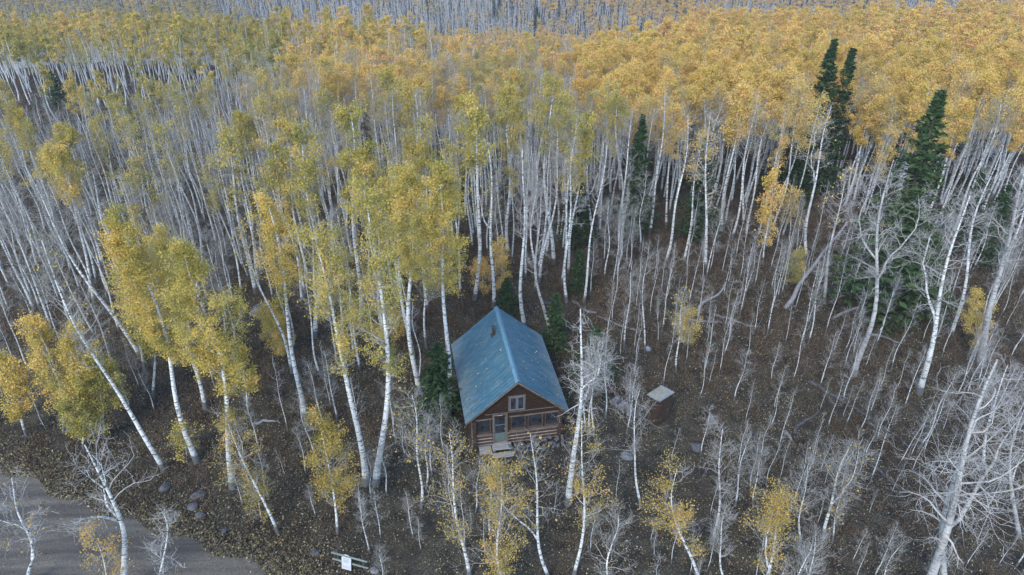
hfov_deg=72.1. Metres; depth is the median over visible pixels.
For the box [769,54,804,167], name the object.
golden aspen
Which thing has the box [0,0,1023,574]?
ground
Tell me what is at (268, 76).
thin leaved aspen
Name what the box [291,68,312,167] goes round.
golden aspen
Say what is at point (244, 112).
bare aspen
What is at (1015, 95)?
thin leaved aspen
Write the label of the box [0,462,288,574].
road
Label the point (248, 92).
thin leaved aspen
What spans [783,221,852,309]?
leaning trunk
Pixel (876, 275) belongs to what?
dead aspen
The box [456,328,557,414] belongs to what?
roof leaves
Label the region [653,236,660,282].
aspen sapling
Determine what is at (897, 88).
golden aspen
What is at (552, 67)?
bare aspen
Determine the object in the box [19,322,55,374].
young aspen
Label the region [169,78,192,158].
thin leaved aspen
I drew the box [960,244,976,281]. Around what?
aspen sapling
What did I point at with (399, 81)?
thin leaved aspen
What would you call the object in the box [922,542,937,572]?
young aspen
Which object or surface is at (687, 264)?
aspen sapling
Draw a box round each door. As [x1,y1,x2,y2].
[494,417,505,440]
[660,399,668,422]
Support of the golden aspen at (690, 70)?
on the ground at (400, 560)
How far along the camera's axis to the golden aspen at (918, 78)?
74.60 m
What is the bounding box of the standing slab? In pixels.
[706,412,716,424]
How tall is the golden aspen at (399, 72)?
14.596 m
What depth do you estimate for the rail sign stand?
36.66 m
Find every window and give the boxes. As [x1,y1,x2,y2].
[476,420,490,433]
[510,397,516,410]
[511,416,525,428]
[517,396,524,409]
[527,414,542,426]
[545,412,557,424]
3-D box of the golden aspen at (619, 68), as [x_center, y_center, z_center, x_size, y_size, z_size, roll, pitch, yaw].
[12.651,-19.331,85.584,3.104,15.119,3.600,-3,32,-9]
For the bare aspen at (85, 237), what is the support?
on the ground at (400, 560)
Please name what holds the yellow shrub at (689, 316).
on the ground at (400, 560)
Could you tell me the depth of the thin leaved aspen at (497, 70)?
79.28 m
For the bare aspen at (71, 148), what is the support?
on the ground at (400, 560)
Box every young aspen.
[0,173,37,254]
[0,188,52,332]
[0,209,41,311]
[2,121,32,188]
[2,148,46,234]
[2,266,38,337]
[7,189,28,240]
[14,125,46,190]
[18,204,68,299]
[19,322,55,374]
[24,164,50,198]
[29,163,56,215]
[30,192,71,273]
[31,126,53,178]
[34,111,53,184]
[36,184,64,256]
[38,199,68,251]
[61,309,102,391]
[67,164,102,247]
[70,195,111,282]
[71,142,101,233]
[82,121,113,182]
[95,259,151,371]
[97,199,107,228]
[100,119,116,160]
[104,342,131,410]
[108,123,123,172]
[117,173,140,242]
[117,173,143,236]
[120,337,139,387]
[121,145,140,192]
[126,187,159,287]
[129,355,154,411]
[138,138,163,205]
[140,147,160,205]
[151,168,173,230]
[152,202,175,243]
[153,176,186,267]
[155,176,178,239]
[162,170,179,226]
[165,149,185,211]
[166,199,206,320]
[168,117,186,174]
[174,194,208,285]
[177,132,189,178]
[183,106,207,184]
[185,152,207,224]
[194,131,219,214]
[195,227,230,326]
[199,169,233,256]
[201,255,232,341]
[204,206,238,305]
[205,163,230,230]
[211,122,227,186]
[212,173,242,253]
[221,152,234,205]
[221,212,249,279]
[233,418,245,453]
[238,194,255,223]
[238,394,257,447]
[247,218,273,298]
[253,449,271,497]
[255,151,278,203]
[257,150,275,199]
[258,239,287,319]
[286,387,316,450]
[287,200,301,260]
[290,426,309,473]
[298,357,327,421]
[304,484,316,516]
[306,191,360,347]
[315,263,346,355]
[318,347,339,420]
[321,138,336,200]
[347,225,368,277]
[353,490,370,552]
[354,477,363,511]
[360,256,395,367]
[362,449,383,497]
[366,486,390,537]
[371,441,391,495]
[371,542,389,574]
[374,365,395,427]
[394,413,407,456]
[399,490,415,537]
[413,226,440,347]
[413,518,424,550]
[419,415,441,474]
[431,393,450,450]
[465,454,486,512]
[481,187,498,241]
[484,199,513,275]
[488,166,499,224]
[496,177,511,219]
[514,159,532,227]
[521,162,540,230]
[525,173,544,242]
[582,239,602,294]
[588,159,594,189]
[588,498,605,551]
[594,195,618,279]
[600,205,612,261]
[611,181,632,255]
[614,203,635,274]
[617,257,640,349]
[624,203,634,265]
[626,200,642,272]
[631,164,660,249]
[693,274,711,335]
[695,403,719,454]
[704,198,734,278]
[723,288,744,354]
[726,429,761,506]
[731,348,755,400]
[737,420,748,464]
[744,432,768,487]
[745,245,763,295]
[756,535,769,574]
[758,413,774,455]
[767,342,782,380]
[778,554,795,574]
[780,536,827,574]
[785,191,806,254]
[806,255,834,344]
[815,232,834,294]
[815,329,840,384]
[839,335,870,402]
[848,211,884,300]
[850,307,869,356]
[852,527,871,561]
[854,262,874,321]
[859,376,881,430]
[864,414,886,456]
[870,366,888,413]
[874,520,901,574]
[876,381,902,440]
[877,532,910,574]
[879,231,900,296]
[880,274,902,331]
[903,344,931,408]
[917,367,965,448]
[922,219,957,299]
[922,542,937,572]
[925,311,950,356]
[956,334,983,397]
[963,373,999,431]
[966,322,991,366]
[966,337,995,393]
[972,199,1000,269]
[977,318,1004,383]
[981,237,1017,319]
[987,460,1016,508]
[991,357,1022,417]
[994,248,1023,309]
[1001,191,1023,248]
[1012,315,1023,354]
[1012,428,1023,482]
[1015,521,1023,566]
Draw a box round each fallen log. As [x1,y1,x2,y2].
[255,418,279,424]
[315,358,360,374]
[523,301,550,305]
[572,299,596,313]
[596,315,635,330]
[688,312,723,323]
[710,313,760,326]
[783,429,791,441]
[793,409,820,435]
[808,380,892,432]
[831,286,905,319]
[869,464,902,494]
[871,333,904,343]
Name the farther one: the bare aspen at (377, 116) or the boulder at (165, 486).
the bare aspen at (377, 116)
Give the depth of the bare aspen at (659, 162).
65.87 m
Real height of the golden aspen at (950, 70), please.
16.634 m
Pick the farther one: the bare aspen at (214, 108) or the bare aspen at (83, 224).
the bare aspen at (214, 108)
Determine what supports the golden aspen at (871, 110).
on the ground at (400, 560)
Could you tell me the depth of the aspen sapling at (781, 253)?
54.95 m
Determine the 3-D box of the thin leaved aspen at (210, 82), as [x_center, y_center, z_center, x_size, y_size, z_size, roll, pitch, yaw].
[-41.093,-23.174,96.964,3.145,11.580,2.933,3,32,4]
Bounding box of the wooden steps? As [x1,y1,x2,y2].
[491,441,513,458]
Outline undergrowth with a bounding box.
[0,193,1023,574]
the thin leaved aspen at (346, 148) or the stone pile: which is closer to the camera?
the stone pile
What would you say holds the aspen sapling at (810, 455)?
on the ground at (400, 560)
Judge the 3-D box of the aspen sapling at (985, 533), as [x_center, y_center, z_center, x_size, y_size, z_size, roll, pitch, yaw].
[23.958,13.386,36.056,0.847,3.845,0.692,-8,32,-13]
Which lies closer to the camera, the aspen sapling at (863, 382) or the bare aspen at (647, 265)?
the aspen sapling at (863, 382)
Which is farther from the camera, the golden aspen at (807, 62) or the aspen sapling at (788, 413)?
the golden aspen at (807, 62)
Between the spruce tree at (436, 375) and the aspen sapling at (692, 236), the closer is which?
the spruce tree at (436, 375)
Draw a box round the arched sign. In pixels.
[342,554,350,570]
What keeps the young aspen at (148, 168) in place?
on the ground at (400, 560)
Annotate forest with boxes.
[0,0,1001,96]
[0,0,1023,65]
[0,0,1023,149]
[0,62,1023,205]
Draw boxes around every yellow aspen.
[0,347,36,436]
[10,309,82,432]
[36,140,91,294]
[41,318,103,430]
[50,391,112,450]
[70,352,130,435]
[72,518,135,574]
[93,202,202,463]
[118,270,177,397]
[139,219,207,410]
[153,231,258,490]
[159,413,205,463]
[202,399,279,533]
[214,129,258,294]
[229,338,262,410]
[233,466,277,525]
[245,183,307,420]
[281,116,328,338]
[285,217,380,487]
[300,401,366,534]
[329,97,380,327]
[336,171,417,487]
[348,159,392,333]
[372,161,424,359]
[381,156,441,393]
[392,152,476,417]
[408,419,477,574]
[449,447,538,574]
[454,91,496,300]
[470,449,506,539]
[481,79,531,255]
[523,68,584,264]
[556,409,620,574]
[598,89,636,231]
[636,449,708,574]
[739,474,811,574]
[753,165,790,264]
[770,185,804,246]
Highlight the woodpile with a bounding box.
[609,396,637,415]
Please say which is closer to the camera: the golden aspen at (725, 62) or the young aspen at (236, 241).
the young aspen at (236, 241)
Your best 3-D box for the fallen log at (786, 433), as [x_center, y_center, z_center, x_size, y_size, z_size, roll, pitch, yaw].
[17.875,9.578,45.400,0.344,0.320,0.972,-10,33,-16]
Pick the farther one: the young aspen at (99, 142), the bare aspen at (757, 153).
the young aspen at (99, 142)
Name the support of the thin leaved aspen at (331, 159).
on the ground at (400, 560)
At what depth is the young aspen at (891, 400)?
43.33 m
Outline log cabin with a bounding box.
[451,306,568,449]
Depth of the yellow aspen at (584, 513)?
32.87 m
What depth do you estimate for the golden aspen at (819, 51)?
89.43 m
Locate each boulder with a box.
[158,482,172,492]
[187,501,197,511]
[190,489,206,499]
[194,512,205,519]
[220,527,226,533]
[250,303,262,316]
[309,548,319,555]
[369,566,378,573]
[620,451,633,460]
[690,442,702,452]
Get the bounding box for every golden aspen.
[0,79,28,156]
[3,105,44,198]
[11,107,50,204]
[30,137,97,282]
[40,119,103,267]
[60,79,92,155]
[74,85,96,134]
[103,91,133,169]
[115,96,136,160]
[130,92,158,167]
[154,82,168,114]
[190,91,212,161]
[229,108,262,226]
[247,139,304,304]
[254,72,277,141]
[270,116,312,254]
[272,51,302,161]
[278,52,304,159]
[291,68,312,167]
[291,77,311,173]
[308,81,336,185]
[314,54,343,147]
[318,67,338,168]
[332,60,357,146]
[355,62,374,130]
[356,59,383,165]
[356,177,380,300]
[371,64,404,165]
[383,65,405,163]
[386,62,402,159]
[394,86,428,140]
[394,131,422,261]
[397,76,433,219]
[403,60,415,145]
[405,72,430,191]
[409,139,439,285]
[412,62,438,163]
[428,84,450,160]
[438,52,453,123]
[445,92,468,219]
[446,74,461,154]
[451,51,477,93]
[452,71,473,108]
[454,90,481,232]
[467,70,488,165]
[485,78,499,172]
[494,46,515,149]
[502,66,529,164]
[516,68,532,153]
[529,76,542,159]
[532,57,548,129]
[536,61,546,149]
[550,57,571,116]
[554,51,570,141]
[559,110,600,273]
[566,61,587,157]
[566,75,588,143]
[569,43,584,106]
[575,45,599,79]
[577,39,602,63]
[580,52,605,161]
[580,74,602,188]
[593,73,625,196]
[596,46,618,148]
[596,73,608,165]
[600,38,625,72]
[604,44,627,153]
[606,66,622,184]
[606,67,643,196]
[606,68,615,178]
[613,40,632,64]
[616,61,626,164]
[618,57,646,194]
[618,83,639,183]
[618,83,651,209]
[628,42,646,61]
[629,47,648,149]
[629,56,649,165]
[632,92,652,197]
[636,41,648,67]
[636,76,654,166]
[640,41,659,61]
[641,59,655,118]
[642,58,663,156]
[642,85,678,217]
[643,63,660,158]
[648,39,675,149]
[649,66,676,194]
[649,95,661,184]
[651,67,684,199]
[658,100,691,227]
[667,41,697,158]
[670,47,692,166]
[670,84,690,193]
[672,83,708,208]
[676,71,698,183]
[677,75,688,153]
[679,53,700,149]
[683,61,701,164]
[686,45,705,131]
[687,65,723,192]
[688,58,718,185]
[692,123,695,157]
[694,116,703,161]
[696,77,715,124]
[698,48,725,130]
[709,55,735,165]
[712,66,736,176]
[713,61,750,196]
[713,82,736,185]
[714,55,735,134]
[717,62,739,167]
[719,79,769,230]
[721,44,743,144]
[724,70,767,209]
[726,57,757,173]
[735,50,772,184]
[741,46,774,149]
[744,66,787,201]
[744,81,779,207]
[745,34,773,140]
[751,70,769,167]
[752,62,799,192]
[757,80,785,186]
[758,57,778,150]
[763,53,792,163]
[763,64,798,175]
[767,60,800,169]
[768,50,797,151]
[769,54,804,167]
[770,59,794,163]
[771,90,817,212]
[772,77,807,198]
[775,63,792,158]
[787,48,811,135]
[789,77,819,181]
[792,60,813,150]
[800,42,827,76]
[800,57,836,97]
[802,50,837,94]
[803,44,838,124]
[814,36,830,60]
[820,63,865,169]
[830,45,862,152]
[835,57,857,118]
[836,41,856,70]
[842,38,872,126]
[843,89,874,200]
[843,93,888,209]
[851,84,893,204]
[853,40,885,139]
[853,57,880,151]
[857,60,902,178]
[858,82,902,191]
[860,52,894,152]
[862,72,889,164]
[870,46,909,151]
[871,89,911,192]
[874,54,906,162]
[875,51,922,170]
[875,65,916,188]
[877,43,913,142]
[884,66,931,197]
[888,79,938,216]
[890,37,934,154]
[897,45,944,155]
[897,77,937,188]
[900,57,944,182]
[905,85,951,193]
[907,99,954,162]
[910,63,943,152]
[916,39,955,137]
[926,56,980,182]
[930,97,975,208]
[931,48,948,81]
[933,52,971,106]
[937,63,1001,204]
[938,66,984,170]
[938,69,1002,208]
[940,52,956,77]
[941,56,990,181]
[948,44,989,127]
[948,68,999,200]
[949,89,984,187]
[955,52,1010,166]
[962,49,977,62]
[963,61,1002,175]
[966,47,1009,154]
[971,68,1006,173]
[975,44,1023,159]
[976,39,994,59]
[979,78,1023,216]
[981,75,1023,200]
[981,102,1023,216]
[982,66,1021,165]
[983,40,1023,150]
[984,40,1015,140]
[985,67,1023,178]
[988,62,1023,159]
[989,76,1019,199]
[993,104,1023,202]
[999,133,1009,170]
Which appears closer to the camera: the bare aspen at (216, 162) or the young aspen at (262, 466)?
the young aspen at (262, 466)
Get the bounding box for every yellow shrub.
[251,300,284,336]
[255,310,297,359]
[378,301,410,345]
[467,255,498,295]
[485,233,513,289]
[670,299,703,348]
[783,246,813,284]
[957,285,998,348]
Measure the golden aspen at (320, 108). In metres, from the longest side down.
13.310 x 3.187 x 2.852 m
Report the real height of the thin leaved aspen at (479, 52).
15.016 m
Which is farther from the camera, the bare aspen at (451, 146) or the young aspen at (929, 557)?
the bare aspen at (451, 146)
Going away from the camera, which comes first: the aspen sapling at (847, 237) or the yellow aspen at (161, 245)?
the yellow aspen at (161, 245)
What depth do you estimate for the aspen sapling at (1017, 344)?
50.98 m
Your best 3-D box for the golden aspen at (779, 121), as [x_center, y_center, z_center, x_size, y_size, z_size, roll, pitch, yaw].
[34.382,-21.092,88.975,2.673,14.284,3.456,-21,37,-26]
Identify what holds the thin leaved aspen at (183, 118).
on the ground at (400, 560)
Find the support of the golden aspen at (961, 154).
on the ground at (400, 560)
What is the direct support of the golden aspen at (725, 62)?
on the ground at (400, 560)
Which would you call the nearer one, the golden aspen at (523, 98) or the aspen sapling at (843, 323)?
the aspen sapling at (843, 323)
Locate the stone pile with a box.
[508,434,564,451]
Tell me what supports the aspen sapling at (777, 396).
on the ground at (400, 560)
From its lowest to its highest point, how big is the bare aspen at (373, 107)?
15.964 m
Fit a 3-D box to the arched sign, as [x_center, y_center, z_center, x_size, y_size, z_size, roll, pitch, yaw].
[-8.649,14.343,36.712,0.540,0.950,0.028,9,20,14]
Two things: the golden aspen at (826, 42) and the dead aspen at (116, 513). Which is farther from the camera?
the golden aspen at (826, 42)
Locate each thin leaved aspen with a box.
[0,79,35,194]
[0,96,40,204]
[0,118,41,258]
[0,128,39,268]
[0,265,10,287]
[15,116,58,238]
[76,92,122,204]
[84,115,128,234]
[102,168,154,295]
[103,98,146,204]
[110,111,157,237]
[123,167,173,229]
[133,73,172,186]
[134,96,166,197]
[143,117,203,272]
[161,80,203,219]
[161,85,178,154]
[163,82,178,137]
[168,71,188,137]
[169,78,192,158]
[171,89,196,168]
[183,78,205,156]
[194,152,242,292]
[197,77,220,147]
[199,78,230,185]
[213,115,262,275]
[218,63,234,117]
[223,68,241,109]
[233,62,266,164]
[237,82,266,169]
[243,110,267,210]
[246,92,289,243]
[247,69,265,142]
[247,93,261,155]
[250,69,286,203]
[256,67,276,154]
[258,216,300,350]
[260,62,286,175]
[272,88,301,168]
[273,85,308,224]
[288,67,325,179]
[295,64,315,141]
[307,129,337,252]
[309,86,350,216]
[311,66,330,155]
[313,86,339,208]
[323,57,340,137]
[326,222,361,369]
[333,116,358,225]
[334,58,357,146]
[335,44,358,108]
[338,51,356,138]
[339,39,359,130]
[339,66,371,142]
[343,74,360,142]
[356,54,369,92]
[356,260,374,348]
[359,91,383,173]
[363,66,389,164]
[368,141,397,294]
[373,48,387,65]
[373,91,398,165]
[375,41,390,65]
[386,73,412,160]
[388,220,408,348]
[389,99,414,204]
[392,55,410,78]
[394,112,441,270]
[404,66,418,81]
[405,48,421,68]
[408,49,438,153]
[412,61,440,158]
[416,78,441,191]
[422,58,439,159]
[428,51,445,144]
[437,132,467,293]
[440,76,466,177]
[447,55,462,73]
[454,66,468,93]
[458,107,486,235]
[459,40,472,75]
[459,61,478,132]
[459,101,490,235]
[468,71,491,169]
[471,45,485,84]
[471,81,496,186]
[474,56,494,149]
[475,83,491,181]
[483,63,496,155]
[484,62,499,170]
[485,56,499,137]
[487,65,508,186]
[489,52,502,136]
[497,53,518,135]
[497,80,521,209]
[502,134,527,260]
[518,32,538,111]
[518,66,536,126]
[518,75,529,166]
[522,67,538,186]
[528,44,544,143]
[537,72,546,164]
[546,89,575,165]
[547,107,580,243]
[554,106,592,285]
[560,79,574,203]
[569,34,584,129]
[577,86,601,207]
[585,76,624,220]
[593,75,602,175]
[597,62,611,163]
[597,86,626,208]
[612,56,626,159]
[614,34,628,64]
[624,94,657,216]
[648,95,675,206]
[655,46,673,151]
[662,51,687,179]
[667,84,693,213]
[671,86,700,204]
[676,124,721,261]
[688,79,730,204]
[711,100,753,218]
[715,43,732,144]
[756,101,794,239]
[760,33,779,59]
[764,72,806,216]
[768,32,785,61]
[771,76,813,228]
[781,91,832,239]
[792,48,817,144]
[824,37,853,131]
[835,55,877,172]
[847,71,893,202]
[849,57,877,158]
[855,120,902,244]
[861,92,911,216]
[864,52,901,165]
[894,133,909,170]
[930,84,956,140]
[936,96,963,162]
[938,69,981,161]
[941,53,968,86]
[955,84,1004,202]
[961,86,1023,214]
[1003,133,1023,176]
[1008,140,1023,252]
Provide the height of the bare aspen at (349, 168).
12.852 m
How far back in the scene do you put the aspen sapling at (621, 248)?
58.35 m
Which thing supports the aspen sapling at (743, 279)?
on the ground at (400, 560)
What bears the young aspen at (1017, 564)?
on the ground at (400, 560)
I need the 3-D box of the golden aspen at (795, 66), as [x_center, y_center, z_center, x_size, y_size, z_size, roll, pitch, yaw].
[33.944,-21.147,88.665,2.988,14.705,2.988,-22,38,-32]
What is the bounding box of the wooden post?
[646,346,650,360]
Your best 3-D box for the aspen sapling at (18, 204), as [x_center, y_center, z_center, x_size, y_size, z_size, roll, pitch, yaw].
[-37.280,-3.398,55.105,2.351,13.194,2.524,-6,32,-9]
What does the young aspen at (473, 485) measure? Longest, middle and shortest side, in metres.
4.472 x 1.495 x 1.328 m
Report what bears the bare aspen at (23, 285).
on the ground at (400, 560)
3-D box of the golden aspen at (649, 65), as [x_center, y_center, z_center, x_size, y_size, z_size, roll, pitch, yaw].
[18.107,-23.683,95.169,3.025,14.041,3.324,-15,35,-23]
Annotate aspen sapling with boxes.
[0,167,62,309]
[0,173,43,290]
[0,319,16,365]
[22,377,46,428]
[25,251,72,368]
[91,217,117,280]
[95,205,123,286]
[115,171,161,312]
[134,185,167,237]
[174,237,216,390]
[187,214,208,306]
[225,459,242,505]
[268,357,287,429]
[315,341,330,403]
[348,375,365,427]
[380,390,397,442]
[439,442,457,499]
[442,463,455,524]
[452,486,468,543]
[475,500,490,551]
[553,482,558,513]
[605,283,616,344]
[606,204,627,284]
[611,220,628,294]
[611,257,624,324]
[613,455,626,495]
[616,182,635,264]
[618,308,627,355]
[632,338,642,372]
[634,259,643,307]
[634,300,643,349]
[635,308,647,361]
[637,241,645,287]
[649,249,664,316]
[649,548,669,574]
[652,298,661,344]
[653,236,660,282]
[657,243,684,332]
[661,243,672,290]
[663,319,679,385]
[664,247,678,302]
[669,514,681,564]
[670,426,681,458]
[672,277,685,319]
[682,525,698,574]
[683,244,694,294]
[684,316,694,363]
[686,212,698,269]
[688,240,706,305]
[689,186,704,252]
[692,555,706,574]
[694,231,710,280]
[696,338,712,400]
[703,305,718,374]
[705,285,717,331]
[706,519,723,570]
[709,205,729,274]
[710,475,721,515]
[718,312,735,373]
[722,217,738,271]
[722,276,737,327]
[723,245,740,297]
[727,242,737,284]
[729,291,741,338]
[734,187,757,260]
[737,216,754,280]
[737,263,751,308]
[738,232,759,317]
[744,312,760,357]
[745,379,755,421]
[753,215,776,289]
[754,277,766,333]
[766,248,790,336]
[766,435,787,484]
[768,240,785,316]
[769,477,792,536]
[770,206,786,272]
[770,372,789,426]
[771,237,790,289]
[774,365,790,410]
[775,176,797,248]
[775,240,794,301]
[778,386,799,446]
[779,438,793,478]
[780,226,802,297]
[785,295,796,343]
[789,311,815,382]
[791,212,810,281]
[793,438,812,503]
[794,199,808,250]
[795,250,809,309]
[798,257,829,349]
[801,524,821,574]
[802,433,822,492]
[802,439,815,480]
[806,259,827,327]
[809,221,820,263]
[810,180,830,255]
[811,412,826,456]
[816,486,830,525]
[822,235,838,291]
[825,255,848,334]
[827,373,852,429]
[831,231,848,287]
[834,305,853,349]
[835,211,860,276]
[841,213,858,269]
[843,293,867,353]
[844,300,868,367]
[845,381,864,425]
[857,541,872,574]
[864,331,880,368]
[869,404,902,483]
[875,267,904,347]
[879,341,897,387]
[890,303,920,370]
[891,461,909,493]
[895,349,913,390]
[898,407,936,464]
[909,402,932,458]
[911,236,950,318]
[911,427,932,472]
[922,384,957,455]
[936,425,960,479]
[938,535,962,574]
[939,258,960,331]
[941,292,967,357]
[944,195,968,251]
[948,220,978,306]
[952,408,987,469]
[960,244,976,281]
[962,311,997,380]
[964,525,994,567]
[968,309,985,354]
[969,222,990,269]
[975,326,1006,395]
[976,506,993,541]
[981,244,1018,324]
[994,235,1023,305]
[994,259,1012,302]
[997,531,1020,566]
[1001,259,1023,315]
[1004,288,1023,329]
[1008,330,1023,360]
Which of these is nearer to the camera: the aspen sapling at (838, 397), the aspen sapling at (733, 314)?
the aspen sapling at (838, 397)
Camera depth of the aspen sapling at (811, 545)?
35.26 m
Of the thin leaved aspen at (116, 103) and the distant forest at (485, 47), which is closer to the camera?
the thin leaved aspen at (116, 103)
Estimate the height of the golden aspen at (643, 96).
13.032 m
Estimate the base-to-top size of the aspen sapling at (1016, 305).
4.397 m
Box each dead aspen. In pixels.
[0,462,50,574]
[49,420,163,574]
[140,501,185,574]
[515,178,557,334]
[554,308,624,506]
[571,105,620,247]
[686,108,725,269]
[741,98,786,224]
[789,102,837,259]
[814,160,863,303]
[833,160,938,377]
[881,355,1023,574]
[899,185,993,395]
[902,396,1021,574]
[948,375,1023,540]
[964,348,1023,470]
[974,163,1023,367]
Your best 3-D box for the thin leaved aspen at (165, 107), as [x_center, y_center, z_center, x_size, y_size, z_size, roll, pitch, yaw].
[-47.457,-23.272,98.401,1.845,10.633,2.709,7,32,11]
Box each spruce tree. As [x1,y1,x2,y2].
[42,71,69,108]
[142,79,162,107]
[403,342,462,437]
[423,0,430,18]
[429,1,436,19]
[490,0,497,17]
[495,277,520,316]
[497,0,502,20]
[509,0,514,12]
[530,7,540,35]
[539,292,571,359]
[552,172,599,252]
[563,249,593,299]
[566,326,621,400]
[608,113,660,237]
[665,124,723,242]
[774,38,841,193]
[774,126,817,207]
[806,47,858,195]
[813,187,953,321]
[846,89,951,269]
[859,233,960,344]
[932,167,992,239]
[955,185,1016,272]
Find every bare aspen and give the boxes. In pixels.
[0,191,36,311]
[0,207,32,295]
[0,210,20,283]
[0,284,32,376]
[4,123,51,233]
[21,219,167,471]
[23,109,63,202]
[26,175,145,360]
[29,171,80,290]
[33,179,94,302]
[34,244,69,320]
[37,92,58,141]
[42,233,94,333]
[47,121,92,216]
[50,110,93,201]
[51,163,111,295]
[60,99,90,188]
[60,292,99,378]
[67,200,120,331]
[69,271,121,386]
[72,96,112,204]
[72,137,109,244]
[74,138,110,236]
[77,120,110,207]
[79,168,120,241]
[80,76,106,149]
[102,175,134,234]
[105,118,145,212]
[109,147,147,237]
[116,101,138,179]
[121,105,149,189]
[124,75,153,145]
[130,95,157,194]
[140,206,195,347]
[141,109,177,222]
[144,136,178,238]
[151,109,204,242]
[152,142,200,247]
[153,97,179,189]
[155,203,176,239]
[157,144,196,245]
[158,174,199,294]
[163,84,192,185]
[163,106,201,201]
[172,121,217,244]
[177,229,208,350]
[178,89,207,190]
[185,103,210,195]
[189,104,223,201]
[195,89,220,157]
[196,129,243,269]
[197,118,235,241]
[202,90,238,212]
[203,239,237,364]
[213,225,231,290]
[215,83,228,123]
[216,71,252,199]
[220,85,245,172]
[221,125,253,231]
[223,138,260,292]
[230,72,255,190]
[230,208,293,373]
[236,65,273,196]
[236,103,258,191]
[237,70,262,179]
[248,146,280,244]
[249,77,278,196]
[258,117,287,254]
[266,64,285,174]
[266,127,306,294]
[271,57,296,168]
[282,140,314,278]
[285,66,305,161]
[288,84,318,218]
[290,173,319,299]
[293,258,320,375]
[294,85,333,225]
[296,63,323,190]
[297,86,327,195]
[297,126,343,273]
[299,85,331,202]
[302,166,333,297]
[304,129,332,251]
[306,73,333,210]
[308,68,340,187]
[318,99,345,204]
[321,113,346,237]
[321,123,354,261]
[323,207,358,353]
[332,92,355,217]
[339,55,360,154]
[339,126,359,243]
[343,148,374,279]
[346,77,363,148]
[351,129,381,247]
[356,73,388,216]
[366,57,380,157]
[370,59,382,159]
[372,139,400,256]
[374,99,406,207]
[374,154,394,291]
[376,86,396,164]
[379,86,415,174]
[383,383,432,508]
[395,128,411,252]
[401,86,438,238]
[402,107,424,209]
[405,403,438,489]
[408,88,436,169]
[410,302,420,376]
[415,164,433,311]
[421,103,433,193]
[425,105,453,224]
[427,72,441,182]
[430,54,447,148]
[432,104,465,262]
[437,53,456,137]
[437,112,466,245]
[438,59,450,148]
[439,58,465,168]
[443,77,461,192]
[444,53,453,134]
[445,110,469,234]
[446,116,461,207]
[454,51,473,139]
[456,106,478,246]
[463,138,510,308]
[464,69,479,184]
[469,432,570,574]
[474,83,489,190]
[477,84,500,209]
[478,138,499,252]
[481,123,513,266]
[481,141,483,220]
[489,93,503,196]
[504,60,516,176]
[506,140,545,325]
[507,95,538,216]
[510,96,542,236]
[511,58,526,161]
[514,136,543,278]
[518,118,537,216]
[518,148,549,291]
[520,86,532,184]
[521,62,543,177]
[524,53,548,170]
[524,95,538,196]
[526,109,553,208]
[532,136,565,255]
[533,66,553,190]
[533,73,553,200]
[534,67,550,182]
[537,71,556,190]
[537,126,563,271]
[538,124,568,283]
[540,106,579,240]
[543,46,560,133]
[545,72,560,168]
[553,134,573,251]
[553,138,590,303]
[555,69,578,107]
[558,72,581,169]
[561,63,572,111]
[563,101,593,195]
[572,93,584,157]
[573,361,596,430]
[574,337,611,437]
[576,499,635,574]
[580,332,605,433]
[582,95,601,213]
[582,130,625,303]
[583,318,618,418]
[595,111,615,234]
[595,377,667,507]
[605,61,618,167]
[606,108,646,246]
[608,97,635,218]
[620,362,644,433]
[629,94,660,219]
[630,240,658,352]
[641,95,659,195]
[641,105,659,228]
[646,83,678,236]
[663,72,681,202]
[663,286,697,373]
[664,102,712,263]
[688,416,746,544]
[692,96,714,209]
[699,92,733,209]
[702,494,739,574]
[710,107,726,213]
[722,96,736,185]
[724,101,745,224]
[730,85,755,204]
[730,87,771,239]
[743,446,770,508]
[744,107,779,237]
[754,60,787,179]
[762,57,791,155]
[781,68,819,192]
[787,452,831,546]
[791,522,848,574]
[809,426,886,538]
[818,471,859,542]
[832,80,865,165]
[835,75,869,188]
[838,82,867,181]
[854,69,892,187]
[868,103,899,198]
[900,79,948,194]
[931,117,989,230]
[940,95,986,218]
[948,145,1017,336]
[950,89,1021,235]
[964,76,1015,183]
[974,92,997,186]
[977,81,1018,202]
[999,136,1023,184]
[1004,133,1023,190]
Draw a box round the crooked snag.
[697,280,726,318]
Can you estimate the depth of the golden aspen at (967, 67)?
77.31 m
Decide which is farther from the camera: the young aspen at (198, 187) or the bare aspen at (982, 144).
the bare aspen at (982, 144)
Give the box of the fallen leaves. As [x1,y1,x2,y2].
[0,257,1023,574]
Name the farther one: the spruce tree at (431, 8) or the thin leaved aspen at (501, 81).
the spruce tree at (431, 8)
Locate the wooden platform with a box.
[479,445,491,456]
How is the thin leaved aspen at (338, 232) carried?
on the ground at (400, 560)
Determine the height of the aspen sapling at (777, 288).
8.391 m
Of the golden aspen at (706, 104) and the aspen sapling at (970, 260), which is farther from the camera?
the golden aspen at (706, 104)
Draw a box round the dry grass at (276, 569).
[0,424,420,574]
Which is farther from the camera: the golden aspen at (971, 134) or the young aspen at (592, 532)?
the golden aspen at (971, 134)
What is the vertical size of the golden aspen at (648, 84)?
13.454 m
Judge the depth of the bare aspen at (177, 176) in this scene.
58.29 m
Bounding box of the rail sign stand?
[331,548,368,571]
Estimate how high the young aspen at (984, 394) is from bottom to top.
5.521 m
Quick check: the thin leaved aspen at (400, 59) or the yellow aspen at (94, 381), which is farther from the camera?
the thin leaved aspen at (400, 59)
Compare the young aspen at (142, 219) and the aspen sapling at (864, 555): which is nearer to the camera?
the aspen sapling at (864, 555)
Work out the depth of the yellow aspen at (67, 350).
42.17 m
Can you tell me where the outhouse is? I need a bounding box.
[646,385,674,425]

